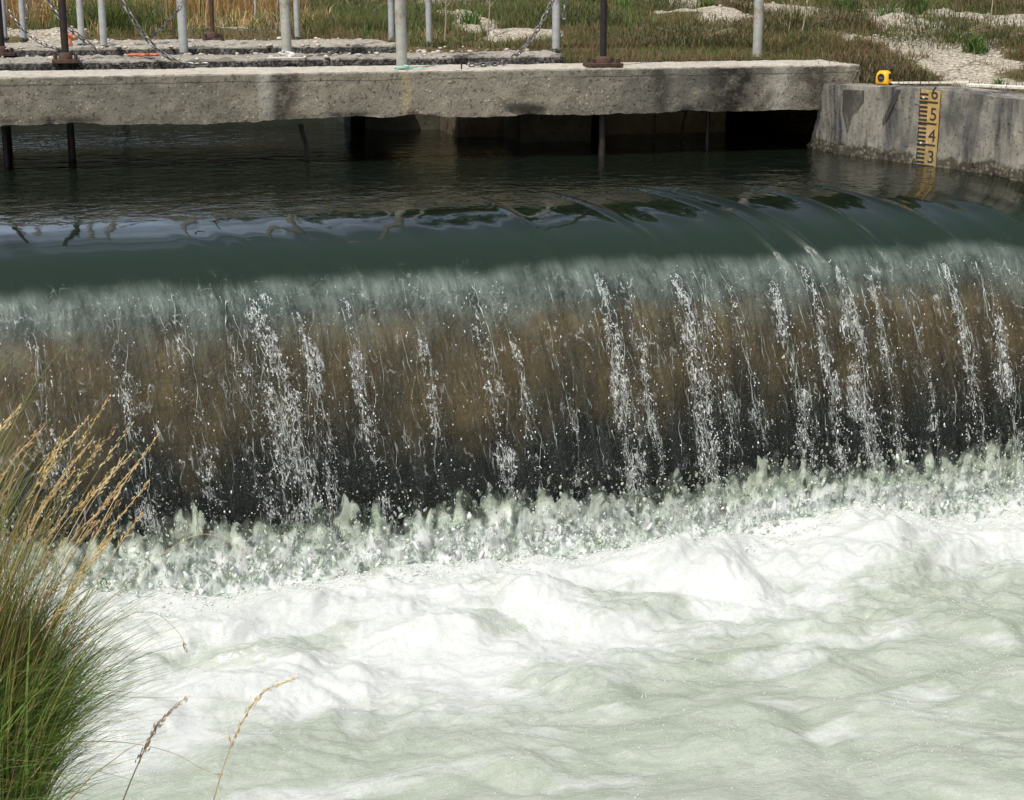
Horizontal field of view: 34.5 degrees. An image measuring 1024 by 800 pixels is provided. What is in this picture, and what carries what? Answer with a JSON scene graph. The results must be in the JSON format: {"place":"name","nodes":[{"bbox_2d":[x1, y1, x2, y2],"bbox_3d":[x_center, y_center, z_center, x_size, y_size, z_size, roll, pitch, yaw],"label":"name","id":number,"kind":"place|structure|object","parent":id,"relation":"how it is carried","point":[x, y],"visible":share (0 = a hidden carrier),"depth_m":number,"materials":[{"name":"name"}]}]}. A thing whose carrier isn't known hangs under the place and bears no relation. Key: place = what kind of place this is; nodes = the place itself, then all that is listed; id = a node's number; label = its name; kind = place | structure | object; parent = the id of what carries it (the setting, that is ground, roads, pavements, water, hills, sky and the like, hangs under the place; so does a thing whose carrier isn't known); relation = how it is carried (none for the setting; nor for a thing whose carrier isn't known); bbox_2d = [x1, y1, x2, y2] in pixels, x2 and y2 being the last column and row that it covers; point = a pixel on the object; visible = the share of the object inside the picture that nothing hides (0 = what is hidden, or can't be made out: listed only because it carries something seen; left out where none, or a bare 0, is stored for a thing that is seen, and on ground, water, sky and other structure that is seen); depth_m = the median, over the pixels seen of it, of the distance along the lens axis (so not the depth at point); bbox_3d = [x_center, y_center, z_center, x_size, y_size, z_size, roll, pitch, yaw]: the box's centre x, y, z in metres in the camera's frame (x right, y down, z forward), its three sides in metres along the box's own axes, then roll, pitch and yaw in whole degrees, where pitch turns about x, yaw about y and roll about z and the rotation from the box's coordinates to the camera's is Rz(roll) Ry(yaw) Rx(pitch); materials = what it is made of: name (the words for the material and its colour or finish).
{"place":"outdoors","nodes":[
{"label":"outdoors","id":0,"kind":"place"},
{"bbox_2d":[0,117,1023,561],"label":"water","id":1,"kind":"structure","parent":0,"point":[156,217],"depth_m":7.04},
{"bbox_2d":[0,254,1020,545],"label":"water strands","id":2,"kind":"object","parent":1,"relation":"on","point":[612,366],"visible":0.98,"depth_m":6.62},
{"bbox_2d":[0,255,1023,582],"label":"spray droplets","id":3,"kind":"object","parent":1,"relation":"on","point":[570,423],"visible":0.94,"depth_m":6.56,"materials":[{"name":"liquid"}]},
{"bbox_2d":[806,83,1023,182],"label":"retaining wall","id":4,"kind":"structure","parent":1,"relation":"in","point":[980,130],"depth_m":8.39,"materials":[{"name":"concrete"}]},
{"bbox_2d":[0,59,858,125],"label":"concrete slab","id":5,"kind":"structure","parent":4,"relation":"on","point":[205,96],"depth_m":8.54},
{"bbox_2d":[1,126,9,166],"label":"steel rod","id":6,"kind":"object","parent":5,"relation":"attached to","point":[5,146],"visible":0.39,"depth_m":8.36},
{"bbox_2d":[119,0,208,66],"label":"chain","id":7,"kind":"object","parent":5,"relation":"on","point":[167,56],"visible":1,"depth_m":8.72,"materials":[{"name":"metal"}]},
{"bbox_2d":[298,124,308,160],"bbox_3d":[-1.094,-1.333,8.658,0.052,0.232,0.012,-4,15,-14],"label":"steel rod","id":8,"kind":"object","parent":5,"relation":"attached to","point":[302,132],"visible":0.87,"depth_m":8.65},
{"bbox_2d":[394,0,406,69],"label":"pipe post","id":9,"kind":"object","parent":5,"relation":"on","point":[400,32],"visible":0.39,"depth_m":8.60,"materials":[{"name":"metal"}]},
{"bbox_2d":[395,65,423,68],"bbox_3d":[-0.532,-1.734,8.592,0.180,0.021,0.082,-11,18,-37],"label":"cord","id":10,"kind":"object","parent":5,"relation":"on","point":[403,67],"visible":1,"depth_m":8.56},
{"bbox_2d":[468,0,554,66],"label":"chain","id":11,"kind":"object","parent":5,"relation":"on","point":[524,46],"visible":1,"depth_m":9.01,"materials":[{"name":"metal"}]},
{"bbox_2d":[583,0,623,155],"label":"gate spindle","id":12,"kind":"object","parent":5,"relation":"attached to","point":[603,59],"visible":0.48,"depth_m":8.77,"materials":[{"name":"metal"}]},
{"bbox_2d":[705,111,709,149],"bbox_3d":[1.092,-1.206,9.286,0.026,0.980,0.024,-4,15,-14],"label":"steel rod","id":13,"kind":"object","parent":5,"relation":"hanging from","point":[707,128],"visible":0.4,"depth_m":9.20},
{"bbox_2d":[842,90,863,125],"bbox_3d":[1.833,-1.553,8.870,0.010,0.228,0.156,-9,17,-31],"label":"damp stain","id":14,"kind":"object","parent":4,"relation":"attached to","point":[848,96],"visible":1,"depth_m":8.88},
{"bbox_2d":[875,70,891,84],"bbox_3d":[2.011,-1.742,8.911,0.056,0.075,0.090,-13,19,-40],"label":"tape measure","id":15,"kind":"object","parent":4,"relation":"on","point":[883,77],"visible":1,"depth_m":8.89,"materials":[{"name":"yellow plastic"}]},
{"bbox_2d":[883,90,900,122],"bbox_3d":[1.986,-1.532,8.624,0.010,0.186,0.112,-9,17,-31],"label":"damp stain","id":16,"kind":"object","parent":4,"relation":"attached to","point":[895,96],"visible":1,"depth_m":8.60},
{"bbox_2d":[916,87,940,166],"bbox_3d":[2.121,-1.319,8.433,0.012,0.562,0.135,-9,17,-31],"label":"staff gauge","id":17,"kind":"object","parent":4,"relation":"attached to","point":[928,126],"visible":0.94,"depth_m":8.41,"materials":[{"name":"metal"}]},
{"bbox_2d":[891,82,970,83],"bbox_3d":[2.251,-1.713,8.914,0.451,0.012,0.030,0,15,-1],"label":"lath","id":18,"kind":"object","parent":4,"relation":"on","point":[929,82],"visible":0.72,"depth_m":8.90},
{"bbox_2d":[966,83,1023,89],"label":"board","id":19,"kind":"object","parent":4,"relation":"on","point":[975,85],"visible":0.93,"depth_m":8.59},
{"bbox_2d":[5,0,1023,92],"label":"grass","id":20,"kind":"structure","parent":0,"point":[149,18],"depth_m":12.24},
{"bbox_2d":[7,0,1023,135],"bbox_3d":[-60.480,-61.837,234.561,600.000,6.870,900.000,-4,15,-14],"label":"ground","id":21,"kind":"structure","parent":0,"point":[801,121],"depth_m":11.34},
{"bbox_2d":[1,0,8,42],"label":"pipe post","id":22,"kind":"object","parent":21,"relation":"on","point":[6,38],"visible":0.59,"depth_m":10.58,"materials":[{"name":"metal"}]},
{"bbox_2d":[18,0,28,42],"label":"pipe post","id":23,"kind":"object","parent":21,"relation":"on","point":[23,38],"visible":0.81,"depth_m":10.42,"materials":[{"name":"metal"}]},
{"bbox_2d":[25,0,29,18],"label":"chain","id":24,"kind":"object","parent":23,"relation":"hanging from","point":[27,9],"visible":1,"depth_m":9.74,"materials":[{"name":"metal"}]},
{"bbox_2d":[0,333,222,799],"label":"grass tussock","id":25,"kind":"object","parent":21,"relation":"on","point":[36,692],"depth_m":2.79,"materials":[{"name":"green plant"}]},
{"bbox_2d":[79,612,187,669],"bbox_3d":[-0.713,0.464,3.023,0.235,0.158,0.009,-4,15,-14],"label":"grass stalk","id":26,"kind":"object","parent":25,"relation":"on","point":[155,613],"depth_m":3.02,"materials":[{"name":"beige plant"}]},
{"bbox_2d":[72,741,227,776],"bbox_3d":[-0.651,0.639,2.933,0.288,0.103,0.006,-4,15,-14],"label":"grass stalk","id":27,"kind":"object","parent":25,"relation":"on","point":[161,749],"depth_m":2.94,"materials":[{"name":"beige plant"}]},
{"bbox_2d":[53,534,247,646],"bbox_3d":[-0.707,0.388,2.981,0.475,0.282,0.012,-4,15,-14],"label":"grass stalk","id":28,"kind":"object","parent":25,"relation":"attached to","point":[146,566],"depth_m":2.97,"materials":[{"name":"beige plant"}]},
{"bbox_2d":[123,696,189,799],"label":"grass stalk","id":29,"kind":"object","parent":25,"relation":"attached to","point":[155,729],"depth_m":3.00,"materials":[{"name":"beige plant"}]},
{"bbox_2d":[74,690,254,698],"bbox_3d":[-0.621,0.527,2.955,0.326,0.054,0.004,-4,15,-14],"label":"grass stalk","id":30,"kind":"object","parent":25,"relation":"attached to","point":[157,697],"depth_m":2.95,"materials":[{"name":"beige plant"}]},
{"bbox_2d":[213,673,299,799],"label":"grass stalk","id":31,"kind":"object","parent":25,"relation":"attached to","point":[256,698],"depth_m":3.04,"materials":[{"name":"beige plant"}]},
{"bbox_2d":[5,38,395,57],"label":"concrete slab","id":32,"kind":"structure","parent":21,"relation":"on","point":[244,47],"depth_m":9.56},
{"bbox_2d":[0,0,15,148],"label":"gate spindle","id":33,"kind":"object","parent":32,"relation":"attached to","point":[4,52],"visible":0.24,"depth_m":9.10,"materials":[{"name":"metal"}]},
{"bbox_2d":[7,9,57,49],"bbox_3d":[-2.609,-2.015,8.974,0.274,0.216,0.026,2,15,6],"label":"chain","id":34,"kind":"object","parent":33,"relation":"hanging from","point":[22,28],"visible":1,"depth_m":8.98,"materials":[{"name":"metal"}]},
{"bbox_2d":[68,31,75,46],"bbox_3d":[-2.498,-2.023,9.345,0.059,0.127,0.050,-4,15,-14],"label":"orange strap","id":35,"kind":"object","parent":32,"relation":"on","point":[70,37],"visible":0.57,"depth_m":9.33,"materials":[{"name":"fabric"}]},
{"bbox_2d":[76,0,86,45],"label":"pipe post","id":36,"kind":"object","parent":32,"relation":"on","point":[80,16],"visible":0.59,"depth_m":9.53,"materials":[{"name":"metal"}]},
{"bbox_2d":[98,0,108,46],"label":"pipe post","id":37,"kind":"object","parent":32,"relation":"on","point":[102,22],"visible":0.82,"depth_m":9.28,"materials":[{"name":"metal"}]},
{"bbox_2d":[176,0,189,54],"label":"pipe post","id":38,"kind":"object","parent":32,"relation":"on","point":[182,30],"visible":0.65,"depth_m":9.30,"materials":[{"name":"metal"}]},
{"bbox_2d":[149,5,181,37],"bbox_3d":[-1.905,-2.083,9.081,0.264,0.183,0.025,10,18,33],"label":"chain","id":39,"kind":"object","parent":38,"relation":"hanging from","point":[165,24],"visible":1,"depth_m":9.07,"materials":[{"name":"metal"}]},
{"bbox_2d":[202,0,223,40],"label":"gate spindle","id":40,"kind":"object","parent":32,"relation":"on","point":[212,34],"visible":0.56,"depth_m":10.12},
{"bbox_2d":[254,0,256,20],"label":"thin stake","id":41,"kind":"object","parent":21,"relation":"on","point":[255,7],"depth_m":12.96,"materials":[{"name":"metal"}]},
{"bbox_2d":[0,36,534,60],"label":"gravel","id":42,"kind":"structure","parent":21,"relation":"on","point":[424,51],"depth_m":9.46,"materials":[{"name":"stone"}]},
{"bbox_2d":[293,0,301,39],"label":"pipe post","id":43,"kind":"object","parent":21,"relation":"on","point":[297,36],"visible":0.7,"depth_m":10.57,"materials":[{"name":"metal"}]},
{"bbox_2d":[334,116,360,126],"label":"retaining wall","id":44,"kind":"structure","parent":21,"relation":"on","point":[352,121],"depth_m":10.53,"materials":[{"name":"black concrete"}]},
{"bbox_2d":[359,28,373,36],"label":"weed plant","id":45,"kind":"object","parent":21,"relation":"on","point":[366,32],"visible":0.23,"depth_m":11.64,"materials":[{"name":"green plant"}]},
{"bbox_2d":[290,0,454,13],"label":"shrub","id":46,"kind":"object","parent":21,"relation":"on","point":[359,1],"visible":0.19,"depth_m":14.46,"materials":[{"name":"green plant"}]},
{"bbox_2d":[387,0,393,41],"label":"pipe post","id":47,"kind":"object","parent":21,"relation":"on","point":[390,18],"visible":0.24,"depth_m":11.11,"materials":[{"name":"metal"}]},
{"bbox_2d":[409,3,437,14],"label":"weed plant","id":48,"kind":"object","parent":21,"relation":"on","point":[417,7],"visible":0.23,"depth_m":13.33,"materials":[{"name":"green plant"}]},
{"bbox_2d":[425,0,432,46],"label":"pipe post","id":49,"kind":"object","parent":21,"relation":"on","point":[428,20],"visible":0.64,"depth_m":10.96,"materials":[{"name":"metal"}]},
{"bbox_2d":[443,0,451,39],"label":"dead stem","id":50,"kind":"object","parent":21,"relation":"on","point":[445,18],"visible":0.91,"depth_m":11.45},
{"bbox_2d":[454,6,483,24],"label":"weed plant","id":51,"kind":"object","parent":21,"relation":"on","point":[474,18],"visible":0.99,"depth_m":12.32,"materials":[{"name":"green plant"}]},
{"bbox_2d":[440,116,503,136],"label":"concrete pier","id":52,"kind":"structure","parent":21,"relation":"on","point":[474,126],"depth_m":9.92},
{"bbox_2d":[413,0,544,10],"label":"shrub","id":53,"kind":"object","parent":21,"relation":"on","point":[477,3],"visible":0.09,"depth_m":15.97,"materials":[{"name":"green plant"}]},
{"bbox_2d":[486,0,493,37],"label":"dead stem","id":54,"kind":"object","parent":21,"relation":"on","point":[488,18],"visible":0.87,"depth_m":11.45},
{"bbox_2d":[0,264,1023,568],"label":"weir","id":55,"kind":"object","parent":21,"relation":"on","point":[82,336],"visible":0.46,"depth_m":6.54,"materials":[{"name":"concrete"}]},
{"bbox_2d":[503,114,591,142],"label":"concrete pier","id":56,"kind":"structure","parent":21,"relation":"on","point":[528,128],"depth_m":9.62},
{"bbox_2d":[0,50,563,70],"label":"concrete slab","id":57,"kind":"structure","parent":56,"relation":"on","point":[96,62],"depth_m":9.00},
{"bbox_2d":[52,0,79,158],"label":"gate spindle","id":58,"kind":"object","parent":57,"relation":"attached to","point":[65,59],"visible":0.41,"depth_m":8.60,"materials":[{"name":"metal"}]},
{"bbox_2d":[47,0,101,52],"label":"chain","id":59,"kind":"object","parent":58,"relation":"hanging from","point":[54,10],"visible":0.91,"depth_m":8.73,"materials":[{"name":"metal"}]},
{"bbox_2d":[128,53,159,56],"bbox_3d":[-1.992,-1.867,8.930,0.181,0.020,0.077,-5,16,-20],"label":"orange strap","id":60,"kind":"object","parent":57,"relation":"on","point":[143,54],"visible":0.99,"depth_m":8.92,"materials":[{"name":"fabric"}]},
{"bbox_2d":[267,50,304,58],"bbox_3d":[-1.220,-1.858,8.871,0.205,0.042,0.124,-4,15,-14],"label":"wire coil","id":61,"kind":"object","parent":57,"relation":"on","point":[285,54],"visible":1,"depth_m":8.86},
{"bbox_2d":[279,0,293,58],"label":"pipe post","id":62,"kind":"object","parent":57,"relation":"on","point":[285,23],"visible":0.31,"depth_m":8.97,"materials":[{"name":"metal"}]},
{"bbox_2d":[364,111,750,130],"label":"retaining wall","id":63,"kind":"structure","parent":21,"relation":"on","point":[415,122],"depth_m":10.36,"materials":[{"name":"concrete"}]},
{"bbox_2d":[520,0,644,27],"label":"shrub","id":64,"kind":"object","parent":21,"relation":"on","point":[581,10],"visible":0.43,"depth_m":12.62,"materials":[{"name":"green plant"}]},
{"bbox_2d":[612,0,634,9],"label":"weed plant","id":65,"kind":"object","parent":21,"relation":"on","point":[624,2],"visible":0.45,"depth_m":15.42,"materials":[{"name":"green plant"}]},
{"bbox_2d":[607,0,695,11],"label":"shrub","id":66,"kind":"object","parent":21,"relation":"on","point":[655,4],"visible":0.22,"depth_m":15.98,"materials":[{"name":"green plant"}]},
{"bbox_2d":[591,111,725,134],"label":"concrete pier","id":67,"kind":"structure","parent":21,"relation":"on","point":[640,123],"depth_m":10.13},
{"bbox_2d":[587,10,796,51],"bbox_3d":[1.250,-2.510,11.141,1.628,0.292,1.636,-4,15,-14],"label":"shrub","id":68,"kind":"object","parent":21,"relation":"on","point":[712,32],"visible":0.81,"depth_m":10.98,"materials":[{"name":"green plant"}]},
{"bbox_2d":[693,0,717,8],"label":"weed plant","id":69,"kind":"object","parent":21,"relation":"on","point":[703,3],"visible":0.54,"depth_m":13.32,"materials":[{"name":"green plant"}]},
{"bbox_2d":[699,0,776,15],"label":"shrub","id":70,"kind":"object","parent":21,"relation":"on","point":[735,4],"visible":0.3,"depth_m":13.26,"materials":[{"name":"green plant"}]},
{"bbox_2d":[782,0,797,32],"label":"dead stem","id":71,"kind":"object","parent":21,"relation":"on","point":[790,10],"visible":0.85,"depth_m":11.59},
{"bbox_2d":[796,0,810,31],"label":"dead stem","id":72,"kind":"object","parent":21,"relation":"on","point":[807,1],"visible":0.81,"depth_m":10.98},
{"bbox_2d":[730,0,881,35],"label":"shrub","id":73,"kind":"object","parent":21,"relation":"on","point":[779,19],"visible":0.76,"depth_m":11.68,"materials":[{"name":"green plant"}]},
{"bbox_2d":[803,6,891,30],"bbox_3d":[2.477,-2.845,12.341,0.788,0.231,0.817,-4,15,-14],"label":"shrub","id":74,"kind":"object","parent":21,"relation":"on","point":[858,17],"visible":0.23,"depth_m":12.24,"materials":[{"name":"green plant"}]},
{"bbox_2d":[828,0,866,13],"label":"weed plant","id":75,"kind":"object","parent":21,"relation":"on","point":[853,3],"visible":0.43,"depth_m":15.38,"materials":[{"name":"green plant"}]},
{"bbox_2d":[793,44,948,79],"bbox_3d":[1.991,-1.935,9.478,0.938,0.230,0.886,-4,15,-14],"label":"shrub","id":76,"kind":"object","parent":21,"relation":"on","point":[852,59],"visible":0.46,"depth_m":9.38,"materials":[{"name":"green plant"}]},
{"bbox_2d":[803,0,980,15],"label":"shrub","id":77,"kind":"object","parent":21,"relation":"on","point":[869,5],"visible":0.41,"depth_m":15.26,"materials":[{"name":"green plant"}]},
{"bbox_2d":[878,3,908,15],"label":"weed plant","id":78,"kind":"object","parent":21,"relation":"on","point":[886,9],"visible":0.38,"depth_m":13.83,"materials":[{"name":"green plant"}]},
{"bbox_2d":[853,60,951,85],"bbox_3d":[2.117,-1.801,9.148,0.665,0.186,0.698,-4,15,-14],"label":"shrub","id":79,"kind":"object","parent":21,"relation":"on","point":[903,74],"visible":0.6,"depth_m":9.06,"materials":[{"name":"green plant"}]},
{"bbox_2d":[900,0,934,13],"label":"weed plant","id":80,"kind":"object","parent":21,"relation":"on","point":[920,5],"visible":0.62,"depth_m":15.38,"materials":[{"name":"green plant"}]},
{"bbox_2d":[853,1,1023,51],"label":"shrub","id":81,"kind":"object","parent":21,"relation":"on","point":[967,29],"visible":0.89,"depth_m":10.41,"materials":[{"name":"green plant"}]},
{"bbox_2d":[944,30,964,42],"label":"weed plant","id":82,"kind":"object","parent":21,"relation":"on","point":[953,36],"visible":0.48,"depth_m":10.42,"materials":[{"name":"green plant"}]},
{"bbox_2d":[958,30,991,52],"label":"weed plant","id":83,"kind":"object","parent":21,"relation":"on","point":[973,46],"visible":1,"depth_m":10.02,"materials":[{"name":"green plant"}]},
{"bbox_2d":[935,0,1023,12],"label":"shrub","id":84,"kind":"object","parent":21,"relation":"on","point":[1016,2],"visible":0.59,"depth_m":16.53,"materials":[{"name":"green plant"}]},
{"bbox_2d":[989,76,1013,84],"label":"weed plant","id":85,"kind":"object","parent":21,"relation":"on","point":[998,81],"visible":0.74,"depth_m":8.87,"materials":[{"name":"green plant"}]},
{"bbox_2d":[9,494,1023,799],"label":"water","id":86,"kind":"structure","parent":0,"point":[463,656],"depth_m":5.29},
{"bbox_2d":[0,445,1023,593],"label":"splash","id":87,"kind":"object","parent":86,"relation":"on","point":[371,546],"visible":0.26,"depth_m":6.37,"materials":[{"name":"liquid"}]},
{"bbox_2d":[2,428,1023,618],"bbox_3d":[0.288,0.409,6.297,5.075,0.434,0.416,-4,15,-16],"label":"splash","id":88,"kind":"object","parent":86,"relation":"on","point":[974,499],"visible":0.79,"depth_m":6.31,"materials":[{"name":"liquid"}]},
{"bbox_2d":[48,514,1022,799],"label":"foam bubbles","id":89,"kind":"object","parent":86,"relation":"on","point":[592,674],"visible":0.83,"depth_m":5.30,"materials":[{"name":"liquid"}]},
{"bbox_2d":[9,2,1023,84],"bbox_3d":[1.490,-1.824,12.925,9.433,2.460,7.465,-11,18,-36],"label":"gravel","id":90,"kind":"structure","parent":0,"point":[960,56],"depth_m":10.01,"materials":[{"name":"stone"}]},
{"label":"ground","id":91,"kind":"structure","parent":0,"visible":0},
{"bbox_2d":[550,0,561,52],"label":"pipe post","id":92,"kind":"object","parent":91,"relation":"on","point":[555,48],"visible":0.75,"depth_m":9.78,"materials":[{"name":"metal"}]},
{"bbox_2d":[562,0,566,19],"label":"chain","id":93,"kind":"object","parent":92,"relation":"attached to","point":[564,9],"visible":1,"depth_m":9.50,"materials":[{"name":"metal"}]},
{"bbox_2d":[679,112,686,139],"bbox_3d":[1.009,-1.615,9.744,0.065,0.273,0.016,-4,15,-14],"label":"steel rod","id":94,"kind":"object","parent":91,"relation":"on","point":[682,126],"visible":0.46,"depth_m":9.74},
{"bbox_2d":[752,0,763,60],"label":"pipe post","id":95,"kind":"object","parent":91,"relation":"on","point":[758,25],"visible":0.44,"depth_m":9.78,"materials":[{"name":"metal"}]}
]}

